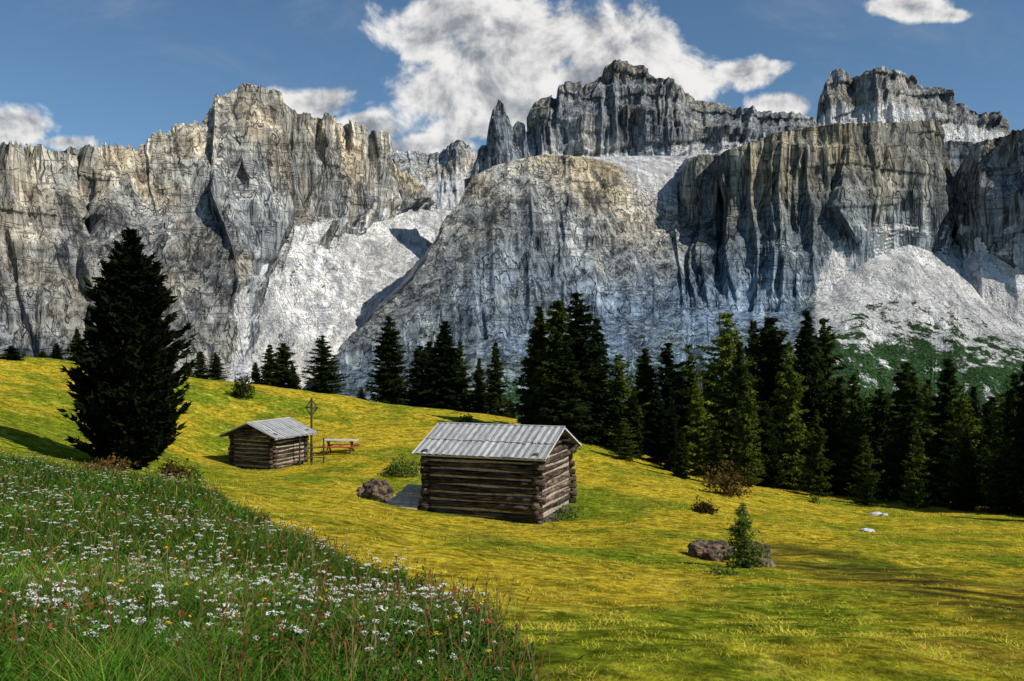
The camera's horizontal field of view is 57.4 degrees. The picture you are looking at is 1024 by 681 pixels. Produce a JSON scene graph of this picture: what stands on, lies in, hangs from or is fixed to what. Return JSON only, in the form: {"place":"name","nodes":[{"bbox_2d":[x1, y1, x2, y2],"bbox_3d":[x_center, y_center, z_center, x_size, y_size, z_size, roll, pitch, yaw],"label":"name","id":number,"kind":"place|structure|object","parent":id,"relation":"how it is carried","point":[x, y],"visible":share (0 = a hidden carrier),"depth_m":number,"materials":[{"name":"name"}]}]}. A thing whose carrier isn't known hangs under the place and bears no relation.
{"place":"outdoors","nodes":[
{"label":"outdoors","id":0,"kind":"place"},
{"bbox_2d":[0,83,451,388],"bbox_3d":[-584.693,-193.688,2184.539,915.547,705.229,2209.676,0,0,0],"label":"mountain","id":1,"kind":"structure","parent":0,"point":[259,218],"depth_m":1652.70,"materials":[{"name":"stone"}]},
{"bbox_2d":[390,139,476,209],"bbox_3d":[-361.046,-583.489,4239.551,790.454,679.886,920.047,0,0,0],"label":"mountain","id":2,"kind":"structure","parent":0,"point":[443,174],"depth_m":4232.64,"materials":[{"name":"stone"}]},
{"bbox_2d":[464,99,532,187],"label":"mountain","id":3,"kind":"structure","parent":0,"point":[506,141],"depth_m":2299.07,"materials":[{"name":"stone"}]},
{"bbox_2d":[0,354,1023,680],"bbox_3d":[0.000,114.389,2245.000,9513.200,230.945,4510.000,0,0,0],"label":"ground","id":4,"kind":"structure","parent":0,"point":[332,412],"depth_m":23.67,"materials":[{"name":"green plant"}]},
{"bbox_2d":[0,346,25,360],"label":"conifer tree","id":5,"kind":"object","parent":4,"relation":"on","point":[13,351],"visible":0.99,"depth_m":75.78,"materials":[{"name":"green plant"}]},
{"bbox_2d":[37,351,47,357],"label":"conifer tree","id":6,"kind":"object","parent":4,"relation":"on","point":[43,354],"visible":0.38,"depth_m":87.91,"materials":[{"name":"green plant"}]},
{"bbox_2d":[47,343,65,359],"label":"conifer tree","id":7,"kind":"object","parent":4,"relation":"on","point":[57,350],"visible":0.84,"depth_m":83.83,"materials":[{"name":"green plant"}]},
{"bbox_2d":[64,329,84,360],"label":"conifer tree","id":8,"kind":"object","parent":4,"relation":"on","point":[76,336],"visible":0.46,"depth_m":85.72,"materials":[{"name":"green plant"}]},
{"bbox_2d":[72,454,139,474],"bbox_3d":[-13.758,4.163,31.426,2.425,0.744,2.441,0,0,0],"label":"shrub","id":9,"kind":"object","parent":4,"relation":"on","point":[108,463],"visible":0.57,"depth_m":31.58,"materials":[{"name":"brown plant"}]},
{"bbox_2d":[57,226,204,469],"bbox_3d":[-15.550,0.467,38.097,5.796,10.299,5.461,0,0,32],"label":"stone pine","id":10,"kind":"object","parent":4,"relation":"on","point":[126,382],"visible":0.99,"depth_m":36.97,"materials":[{"name":"green plant"}]},
{"bbox_2d":[152,457,191,478],"bbox_3d":[-13.005,4.902,35.961,1.642,0.926,1.418,0,0,0],"label":"shrub","id":11,"kind":"object","parent":4,"relation":"on","point":[180,470],"visible":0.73,"depth_m":35.85,"materials":[{"name":"green plant"}]},
{"bbox_2d":[186,463,203,484],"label":"shrub","id":12,"kind":"object","parent":4,"relation":"on","point":[195,473],"visible":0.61,"depth_m":32.21,"materials":[{"name":"green plant"}]},
{"bbox_2d":[190,351,209,378],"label":"conifer tree","id":13,"kind":"object","parent":4,"relation":"on","point":[200,368],"visible":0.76,"depth_m":89.78,"materials":[{"name":"green plant"}]},
{"bbox_2d":[199,352,230,380],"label":"conifer tree","id":14,"kind":"object","parent":4,"relation":"on","point":[215,365],"visible":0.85,"depth_m":89.78,"materials":[{"name":"green plant"}]},
{"bbox_2d":[0,451,484,612],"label":"white wildflower patch","id":15,"kind":"object","parent":4,"relation":"on","point":[377,585],"visible":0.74,"depth_m":11.41,"materials":[{"name":"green plant"}]},
{"bbox_2d":[230,369,255,398],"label":"shrub","id":16,"kind":"object","parent":4,"relation":"on","point":[242,387],"visible":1,"depth_m":79.23,"materials":[{"name":"green plant"}]},
{"bbox_2d":[249,362,261,382],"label":"conifer tree","id":17,"kind":"object","parent":4,"relation":"on","point":[254,374],"visible":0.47,"depth_m":95.88,"materials":[{"name":"green plant"}]},
{"bbox_2d":[218,417,317,469],"bbox_3d":[-15.056,6.495,58.003,4.350,3.172,4.215,0,0,24],"label":"log hut","id":18,"kind":"object","parent":4,"relation":"on","point":[270,444],"visible":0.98,"depth_m":56.78,"materials":[{"name":"wood logs"},{"name":"corrugated metal roofing"}]},
{"bbox_2d":[251,344,284,386],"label":"conifer tree","id":19,"kind":"object","parent":4,"relation":"on","point":[269,367],"visible":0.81,"depth_m":93.68,"materials":[{"name":"green plant"}]},
{"bbox_2d":[0,449,536,680],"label":"meadow weeds","id":20,"kind":"object","parent":4,"relation":"on","point":[409,617],"visible":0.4,"depth_m":5.86,"materials":[{"name":"green plant"}]},
{"bbox_2d":[259,343,305,388],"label":"conifer tree","id":21,"kind":"object","parent":4,"relation":"on","point":[283,355],"visible":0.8,"depth_m":94.52,"materials":[{"name":"green plant"}]},
{"bbox_2d":[0,446,583,680],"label":"tall grass","id":22,"kind":"structure","parent":4,"relation":"on","point":[110,671],"depth_m":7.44,"materials":[{"name":"green plant"}]},
{"bbox_2d":[288,363,301,389],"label":"conifer tree","id":23,"kind":"object","parent":4,"relation":"on","point":[295,373],"visible":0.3,"depth_m":95.85,"materials":[{"name":"green plant"}]},
{"bbox_2d":[305,398,317,461],"bbox_3d":[-12.819,5.799,59.758,0.840,4.274,0.174,0,0,0],"label":"wayside cross","id":24,"kind":"object","parent":4,"relation":"on","point":[311,414],"visible":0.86,"depth_m":59.71,"materials":[{"name":"brown wood"}]},
{"bbox_2d":[297,438,325,465],"bbox_3d":[-12.347,6.944,57.580,1.752,1.901,0.169,0,0,-9],"label":"wooden railing","id":25,"kind":"object","parent":4,"relation":"on","point":[311,448],"visible":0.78,"depth_m":57.57,"materials":[{"name":"brown wood"}]},
{"bbox_2d":[299,335,349,395],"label":"conifer tree","id":26,"kind":"object","parent":4,"relation":"on","point":[324,378],"visible":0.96,"depth_m":91.61,"materials":[{"name":"green plant"}]},
{"bbox_2d":[319,439,360,453],"bbox_3d":[-11.385,7.036,62.005,2.300,0.908,1.820,0,0,9],"label":"picnic table","id":27,"kind":"object","parent":4,"relation":"on","point":[329,446],"visible":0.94,"depth_m":61.76,"materials":[{"name":"brown wood"}]},
{"bbox_2d":[356,388,366,399],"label":"conifer tree","id":28,"kind":"object","parent":4,"relation":"on","point":[361,394],"visible":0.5,"depth_m":95.87,"materials":[{"name":"green plant"}]},
{"bbox_2d":[356,478,394,501],"bbox_3d":[-5.918,6.861,40.760,1.655,1.672,1.415,0,0,16],"label":"boulder","id":29,"kind":"object","parent":4,"relation":"on","point":[377,490],"visible":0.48,"depth_m":40.34,"materials":[{"name":"stone"}]},
{"bbox_2d":[371,605,397,652],"bbox_3d":[-0.770,1.851,5.825,0.226,0.417,0.090,0,0,-37],"label":"white wildflower","id":30,"kind":"object","parent":4,"relation":"on","point":[382,615],"visible":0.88,"depth_m":5.80,"materials":[{"name":"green plant"}]},
{"bbox_2d":[364,316,418,404],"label":"conifer tree","id":31,"kind":"object","parent":4,"relation":"on","point":[385,390],"visible":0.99,"depth_m":91.58,"materials":[{"name":"green plant"}]},
{"bbox_2d":[377,453,422,478],"bbox_3d":[-6.066,6.840,51.045,2.537,1.304,2.545,0,0,0],"label":"shrub","id":32,"kind":"object","parent":4,"relation":"on","point":[399,466],"visible":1,"depth_m":50.62,"materials":[{"name":"green plant"}]},
{"bbox_2d":[386,484,421,509],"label":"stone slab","id":33,"kind":"structure","parent":4,"relation":"on","point":[408,496],"depth_m":36.43,"materials":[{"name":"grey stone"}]},
{"bbox_2d":[400,345,429,406],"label":"conifer tree","id":34,"kind":"object","parent":4,"relation":"on","point":[418,360],"visible":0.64,"depth_m":95.54,"materials":[{"name":"green plant"}]},
{"bbox_2d":[421,341,435,406],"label":"conifer tree","id":35,"kind":"object","parent":4,"relation":"on","point":[428,347],"visible":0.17,"depth_m":96.61,"materials":[{"name":"green plant"}]},
{"bbox_2d":[412,321,476,412],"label":"conifer tree","id":36,"kind":"object","parent":4,"relation":"on","point":[444,388],"visible":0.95,"depth_m":91.12,"materials":[{"name":"green plant"}]},
{"bbox_2d":[450,341,474,412],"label":"conifer tree","id":37,"kind":"object","parent":4,"relation":"on","point":[460,359],"visible":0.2,"depth_m":96.72,"materials":[{"name":"green plant"}]},
{"bbox_2d":[458,413,474,423],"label":"shrub","id":38,"kind":"object","parent":4,"relation":"on","point":[464,419],"visible":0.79,"depth_m":75.65,"materials":[{"name":"green plant"}]},
{"bbox_2d":[463,358,490,413],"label":"conifer tree","id":39,"kind":"object","parent":4,"relation":"on","point":[478,378],"visible":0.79,"depth_m":91.68,"materials":[{"name":"green plant"}]},
{"bbox_2d":[473,619,490,673],"bbox_3d":[-0.176,1.776,5.285,0.130,0.410,0.050,0,0,6],"label":"red wildflower","id":40,"kind":"object","parent":4,"relation":"on","point":[488,622],"visible":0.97,"depth_m":5.29,"materials":[{"name":"pink plant"}]},
{"bbox_2d":[479,342,511,417],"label":"conifer tree","id":41,"kind":"object","parent":4,"relation":"on","point":[495,392],"visible":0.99,"depth_m":89.64,"materials":[{"name":"green plant"}]},
{"bbox_2d":[412,422,581,523],"bbox_3d":[-0.474,5.125,36.582,5.305,3.705,4.777,0,0,20],"label":"log hut","id":42,"kind":"object","parent":4,"relation":"on","point":[518,473],"visible":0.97,"depth_m":34.98,"materials":[{"name":"wood logs"},{"name":"corrugated metal roofing"}]},
{"bbox_2d":[503,401,517,418],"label":"conifer tree","id":43,"kind":"object","parent":4,"relation":"on","point":[514,415],"visible":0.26,"depth_m":93.89,"materials":[{"name":"green plant"}]},
{"bbox_2d":[508,306,549,424],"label":"conifer tree","id":44,"kind":"object","parent":4,"relation":"on","point":[537,339],"visible":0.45,"depth_m":75.60,"materials":[{"name":"green plant"}]},
{"bbox_2d":[528,300,585,433],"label":"conifer tree","id":45,"kind":"object","parent":4,"relation":"on","point":[557,336],"visible":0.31,"depth_m":72.48,"materials":[{"name":"green plant"}]},
{"bbox_2d":[531,342,601,436],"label":"conifer tree","id":46,"kind":"object","parent":4,"relation":"on","point":[567,385],"visible":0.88,"depth_m":69.59,"materials":[{"name":"green plant"}]},
{"bbox_2d":[554,501,588,520],"bbox_3d":[1.784,6.524,36.340,2.502,1.032,2.441,0,0,0],"label":"shrub","id":47,"kind":"object","parent":4,"relation":"on","point":[569,516],"visible":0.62,"depth_m":36.10,"materials":[{"name":"green plant"}]},
{"bbox_2d":[518,292,631,443],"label":"conifer tree","id":48,"kind":"object","parent":4,"relation":"on","point":[581,332],"visible":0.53,"depth_m":72.97,"materials":[{"name":"green plant"}]},
{"bbox_2d":[585,318,623,443],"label":"conifer tree","id":49,"kind":"object","parent":4,"relation":"on","point":[599,342],"visible":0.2,"depth_m":75.79,"materials":[{"name":"green plant"}]},
{"bbox_2d":[594,354,649,449],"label":"conifer tree","id":50,"kind":"object","parent":4,"relation":"on","point":[618,371],"visible":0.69,"depth_m":73.73,"materials":[{"name":"green plant"}]},
{"bbox_2d":[609,418,640,462],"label":"conifer tree","id":51,"kind":"object","parent":4,"relation":"on","point":[626,450],"visible":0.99,"depth_m":65.81,"materials":[{"name":"green plant"}]},
{"bbox_2d":[623,388,644,455],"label":"conifer tree","id":52,"kind":"object","parent":4,"relation":"on","point":[632,410],"visible":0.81,"depth_m":71.83,"materials":[{"name":"green plant"}]},
{"bbox_2d":[629,348,656,449],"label":"conifer tree","id":53,"kind":"object","parent":4,"relation":"on","point":[645,379],"visible":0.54,"depth_m":77.69,"materials":[{"name":"green plant"}]},
{"bbox_2d":[639,384,666,463],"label":"conifer tree","id":54,"kind":"object","parent":4,"relation":"on","point":[653,449],"visible":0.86,"depth_m":69.66,"materials":[{"name":"green plant"}]},
{"bbox_2d":[655,401,682,470],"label":"conifer tree","id":55,"kind":"object","parent":4,"relation":"on","point":[671,430],"visible":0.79,"depth_m":65.83,"materials":[{"name":"green plant"}]},
{"bbox_2d":[638,342,701,461],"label":"conifer tree","id":56,"kind":"object","parent":4,"relation":"on","point":[671,380],"visible":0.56,"depth_m":76.49,"materials":[{"name":"green plant"}]},
{"bbox_2d":[669,427,692,479],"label":"conifer tree","id":57,"kind":"object","parent":4,"relation":"on","point":[681,468],"visible":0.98,"depth_m":61.82,"materials":[{"name":"green plant"}]},
{"bbox_2d":[678,344,703,458],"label":"conifer tree","id":58,"kind":"object","parent":4,"relation":"on","point":[691,374],"visible":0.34,"depth_m":83.71,"materials":[{"name":"green plant"}]},
{"bbox_2d":[690,495,720,514],"bbox_3d":[7.852,6.684,37.976,1.211,0.762,1.502,0,0,0],"label":"shrub","id":59,"kind":"object","parent":4,"relation":"on","point":[703,507],"visible":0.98,"depth_m":37.86,"materials":[{"name":"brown plant"}]},
{"bbox_2d":[683,388,730,475],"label":"conifer tree","id":60,"kind":"object","parent":4,"relation":"on","point":[698,432],"visible":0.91,"depth_m":67.63,"materials":[{"name":"green plant"}]},
{"bbox_2d":[687,539,734,560],"bbox_3d":[5.471,5.987,25.903,1.360,1.007,1.147,0,0,0],"label":"boulder","id":61,"kind":"object","parent":4,"relation":"on","point":[704,549],"visible":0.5,"depth_m":25.53,"materials":[{"name":"stone"}]},
{"bbox_2d":[702,368,721,462],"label":"conifer tree","id":62,"kind":"object","parent":4,"relation":"on","point":[708,388],"visible":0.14,"depth_m":79.74,"materials":[{"name":"green plant"}]},
{"bbox_2d":[700,431,732,483],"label":"conifer tree","id":63,"kind":"object","parent":4,"relation":"on","point":[714,454],"visible":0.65,"depth_m":61.85,"materials":[{"name":"green plant"}]},
{"bbox_2d":[707,565,740,575],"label":"shrub","id":64,"kind":"object","parent":4,"relation":"on","point":[721,571],"visible":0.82,"depth_m":20.04,"materials":[{"name":"green plant"}]},
{"bbox_2d":[696,450,756,498],"bbox_3d":[12.215,7.461,53.328,3.388,2.960,3.413,0,0,0],"label":"shrub","id":65,"kind":"object","parent":4,"relation":"on","point":[727,485],"visible":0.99,"depth_m":53.19,"materials":[{"name":"brown plant"}]},
{"bbox_2d":[684,312,783,471],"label":"conifer tree","id":66,"kind":"object","parent":4,"relation":"on","point":[725,359],"visible":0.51,"depth_m":75.71,"materials":[{"name":"green plant"}]},
{"bbox_2d":[711,342,758,476],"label":"conifer tree","id":67,"kind":"object","parent":4,"relation":"on","point":[738,374],"visible":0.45,"depth_m":71.67,"materials":[{"name":"green plant"}]},
{"bbox_2d":[724,401,761,485],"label":"conifer tree","id":68,"kind":"object","parent":4,"relation":"on","point":[741,441],"visible":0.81,"depth_m":65.81,"materials":[{"name":"green plant"}]},
{"bbox_2d":[716,500,771,568],"bbox_3d":[5.598,4.784,22.450,1.338,1.913,1.243,0,0,0],"label":"young fir","id":69,"kind":"object","parent":4,"relation":"on","point":[743,544],"visible":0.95,"depth_m":22.32,"materials":[{"name":"green plant"}]},
{"bbox_2d":[729,375,765,486],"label":"conifer tree","id":70,"kind":"object","parent":4,"relation":"on","point":[751,406],"visible":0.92,"depth_m":65.82,"materials":[{"name":"green plant"}]},
{"bbox_2d":[744,320,762,395],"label":"conifer tree","id":71,"kind":"object","parent":4,"relation":"on","point":[753,336],"visible":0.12,"depth_m":79.73,"materials":[{"name":"green plant"}]},
{"bbox_2d":[745,543,775,566],"bbox_3d":[6.002,5.528,22.914,0.964,1.239,0.698,0,0,0],"label":"boulder","id":72,"kind":"object","parent":4,"relation":"on","point":[770,563],"visible":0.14,"depth_m":22.74,"materials":[{"name":"stone"}]},
{"bbox_2d":[725,316,807,478],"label":"conifer tree","id":73,"kind":"object","parent":4,"relation":"on","point":[769,351],"visible":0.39,"depth_m":75.53,"materials":[{"name":"green plant"}]},
{"bbox_2d":[751,400,790,488],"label":"conifer tree","id":74,"kind":"object","parent":4,"relation":"on","point":[769,447],"visible":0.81,"depth_m":67.70,"materials":[{"name":"green plant"}]},
{"bbox_2d":[770,340,820,491],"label":"conifer tree","id":75,"kind":"object","parent":4,"relation":"on","point":[792,443],"visible":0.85,"depth_m":69.59,"materials":[{"name":"green plant"}]},
{"bbox_2d":[776,310,832,487],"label":"conifer tree","id":76,"kind":"object","parent":4,"relation":"on","point":[812,372],"visible":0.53,"depth_m":73.30,"materials":[{"name":"green plant"}]},
{"bbox_2d":[809,494,820,503],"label":"shrub","id":77,"kind":"object","parent":4,"relation":"on","point":[814,498],"visible":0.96,"depth_m":58.15,"materials":[{"name":"green plant"}]},
{"bbox_2d":[797,409,835,496],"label":"conifer tree","id":78,"kind":"object","parent":4,"relation":"on","point":[817,468],"visible":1,"depth_m":65.79,"materials":[{"name":"green plant"}]},
{"bbox_2d":[813,317,849,479],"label":"conifer tree","id":79,"kind":"object","parent":4,"relation":"on","point":[824,338],"visible":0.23,"depth_m":79.49,"materials":[{"name":"green plant"}]},
{"bbox_2d":[819,376,851,495],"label":"conifer tree","id":80,"kind":"object","parent":4,"relation":"on","point":[837,408],"visible":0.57,"depth_m":71.72,"materials":[{"name":"green plant"}]},
{"bbox_2d":[827,373,880,497],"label":"conifer tree","id":81,"kind":"object","parent":4,"relation":"on","point":[855,409],"visible":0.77,"depth_m":69.63,"materials":[{"name":"green plant"}]},
{"bbox_2d":[844,435,883,504],"bbox_3d":[23.377,8.686,62.059,2.606,4.868,2.432,0,0,26],"label":"conifer tree","id":82,"kind":"object","parent":4,"relation":"on","point":[865,490],"visible":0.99,"depth_m":61.87,"materials":[{"name":"green plant"}]},
{"bbox_2d":[858,528,874,531],"bbox_3d":[15.838,8.502,41.749,0.691,0.243,0.546,0,0,0],"label":"boulder","id":83,"kind":"object","parent":4,"relation":"on","point":[867,530],"visible":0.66,"depth_m":41.63,"materials":[{"name":"white stone"}]},
{"bbox_2d":[861,393,875,427],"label":"conifer tree","id":84,"kind":"object","parent":4,"relation":"on","point":[871,395],"visible":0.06,"depth_m":82.51,"materials":[{"name":"green plant"}]},
{"bbox_2d":[855,388,898,500],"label":"conifer tree","id":85,"kind":"object","parent":4,"relation":"on","point":[879,409],"visible":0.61,"depth_m":69.59,"materials":[{"name":"green plant"}]},
{"bbox_2d":[883,392,900,495],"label":"conifer tree","id":86,"kind":"object","parent":4,"relation":"on","point":[891,411],"visible":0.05,"depth_m":79.88,"materials":[{"name":"green plant"}]},
{"bbox_2d":[873,361,936,501],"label":"conifer tree","id":87,"kind":"object","parent":4,"relation":"on","point":[907,401],"visible":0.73,"depth_m":66.85,"materials":[{"name":"green plant"}]},
{"bbox_2d":[895,427,932,508],"bbox_3d":[25.830,8.268,59.847,2.085,5.508,2.650,0,0,5],"label":"conifer tree","id":88,"kind":"object","parent":4,"relation":"on","point":[912,475],"visible":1,"depth_m":59.88,"materials":[{"name":"green plant"}]},
{"bbox_2d":[919,379,933,456],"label":"conifer tree","id":89,"kind":"object","parent":4,"relation":"on","point":[928,381],"visible":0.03,"depth_m":94.61,"materials":[{"name":"green plant"}]},
{"bbox_2d":[916,384,938,472],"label":"conifer tree","id":90,"kind":"object","parent":4,"relation":"on","point":[926,426],"visible":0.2,"depth_m":77.94,"materials":[{"name":"green plant"}]},
{"bbox_2d":[911,358,982,506],"bbox_3d":[29.795,6.464,64.031,5.115,10.600,5.214,1,0,12],"label":"conifer tree","id":91,"kind":"object","parent":4,"relation":"on","point":[947,377],"visible":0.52,"depth_m":63.80,"materials":[{"name":"green plant"}]},
{"bbox_2d":[922,384,989,507],"bbox_3d":[29.520,7.184,61.959,4.428,8.656,4.128,0,0,-19],"label":"conifer tree","id":92,"kind":"object","parent":4,"relation":"on","point":[960,421],"visible":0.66,"depth_m":61.74,"materials":[{"name":"green plant"}]},
{"bbox_2d":[945,427,984,510],"bbox_3d":[29.065,8.377,59.995,2.174,5.686,2.163,0,0,45],"label":"conifer tree","id":93,"kind":"object","parent":4,"relation":"on","point":[964,492],"visible":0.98,"depth_m":59.73,"materials":[{"name":"green plant"}]},
{"bbox_2d":[966,386,990,506],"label":"conifer tree","id":94,"kind":"object","parent":4,"relation":"on","point":[975,410],"visible":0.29,"depth_m":65.64,"materials":[{"name":"green plant"}]},
{"bbox_2d":[980,405,996,501],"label":"conifer tree","id":95,"kind":"object","parent":4,"relation":"on","point":[988,409],"visible":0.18,"depth_m":69.87,"materials":[{"name":"green plant"}]},
{"bbox_2d":[980,396,1001,426],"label":"conifer tree","id":96,"kind":"object","parent":4,"relation":"on","point":[991,401],"visible":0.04,"depth_m":91.20,"materials":[{"name":"green plant"}]},
{"bbox_2d":[973,392,1010,513],"bbox_3d":[31.447,7.328,59.872,3.984,8.031,4.266,0,0,18],"label":"conifer tree","id":97,"kind":"object","parent":4,"relation":"on","point":[999,415],"visible":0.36,"depth_m":60.03,"materials":[{"name":"green plant"}]},
{"bbox_2d":[978,430,1010,508],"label":"conifer tree","id":98,"kind":"object","parent":4,"relation":"on","point":[988,500],"visible":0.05,"depth_m":62.15,"materials":[{"name":"green plant"}]},
{"bbox_2d":[981,372,1023,515],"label":"conifer tree","id":99,"kind":"object","parent":4,"relation":"on","point":[1006,450],"visible":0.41,"depth_m":57.87,"materials":[{"name":"green plant"}]},
{"bbox_2d":[990,356,1023,515],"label":"conifer tree","id":100,"kind":"object","parent":4,"relation":"on","point":[1017,424],"visible":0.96,"depth_m":56.06,"materials":[{"name":"green plant"}]},
{"bbox_2d":[0,0,1023,154],"label":"sky","id":101,"kind":"structure","parent":0,"point":[431,75],"materials":[{"name":"blue"}]},
{"bbox_2d":[526,59,817,157],"bbox_3d":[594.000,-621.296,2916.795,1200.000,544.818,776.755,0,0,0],"label":"mountain","id":102,"kind":"structure","parent":0,"point":[618,107],"depth_m":2891.85,"materials":[{"name":"stone"}]},
{"bbox_2d":[328,119,1023,420],"bbox_3d":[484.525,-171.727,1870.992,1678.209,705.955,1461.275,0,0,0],"label":"mountain","id":103,"kind":"structure","parent":0,"point":[846,229],"depth_m":1762.28,"materials":[{"name":"stone"}]},
{"bbox_2d":[816,66,1010,143],"bbox_3d":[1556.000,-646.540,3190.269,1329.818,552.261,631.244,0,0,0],"label":"mountain","id":104,"kind":"structure","parent":0,"point":[883,94],"depth_m":3120.88,"materials":[{"name":"stone"}]},
{"bbox_2d":[944,140,972,174],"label":"mountain","id":105,"kind":"structure","parent":0,"point":[957,152],"depth_m":2408.93,"materials":[{"name":"stone"}]},
{"bbox_2d":[952,128,1023,327],"bbox_3d":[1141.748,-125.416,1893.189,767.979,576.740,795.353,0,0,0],"label":"mountain","id":106,"kind":"structure","parent":0,"point":[988,214],"depth_m":1819.80,"materials":[{"name":"stone"}]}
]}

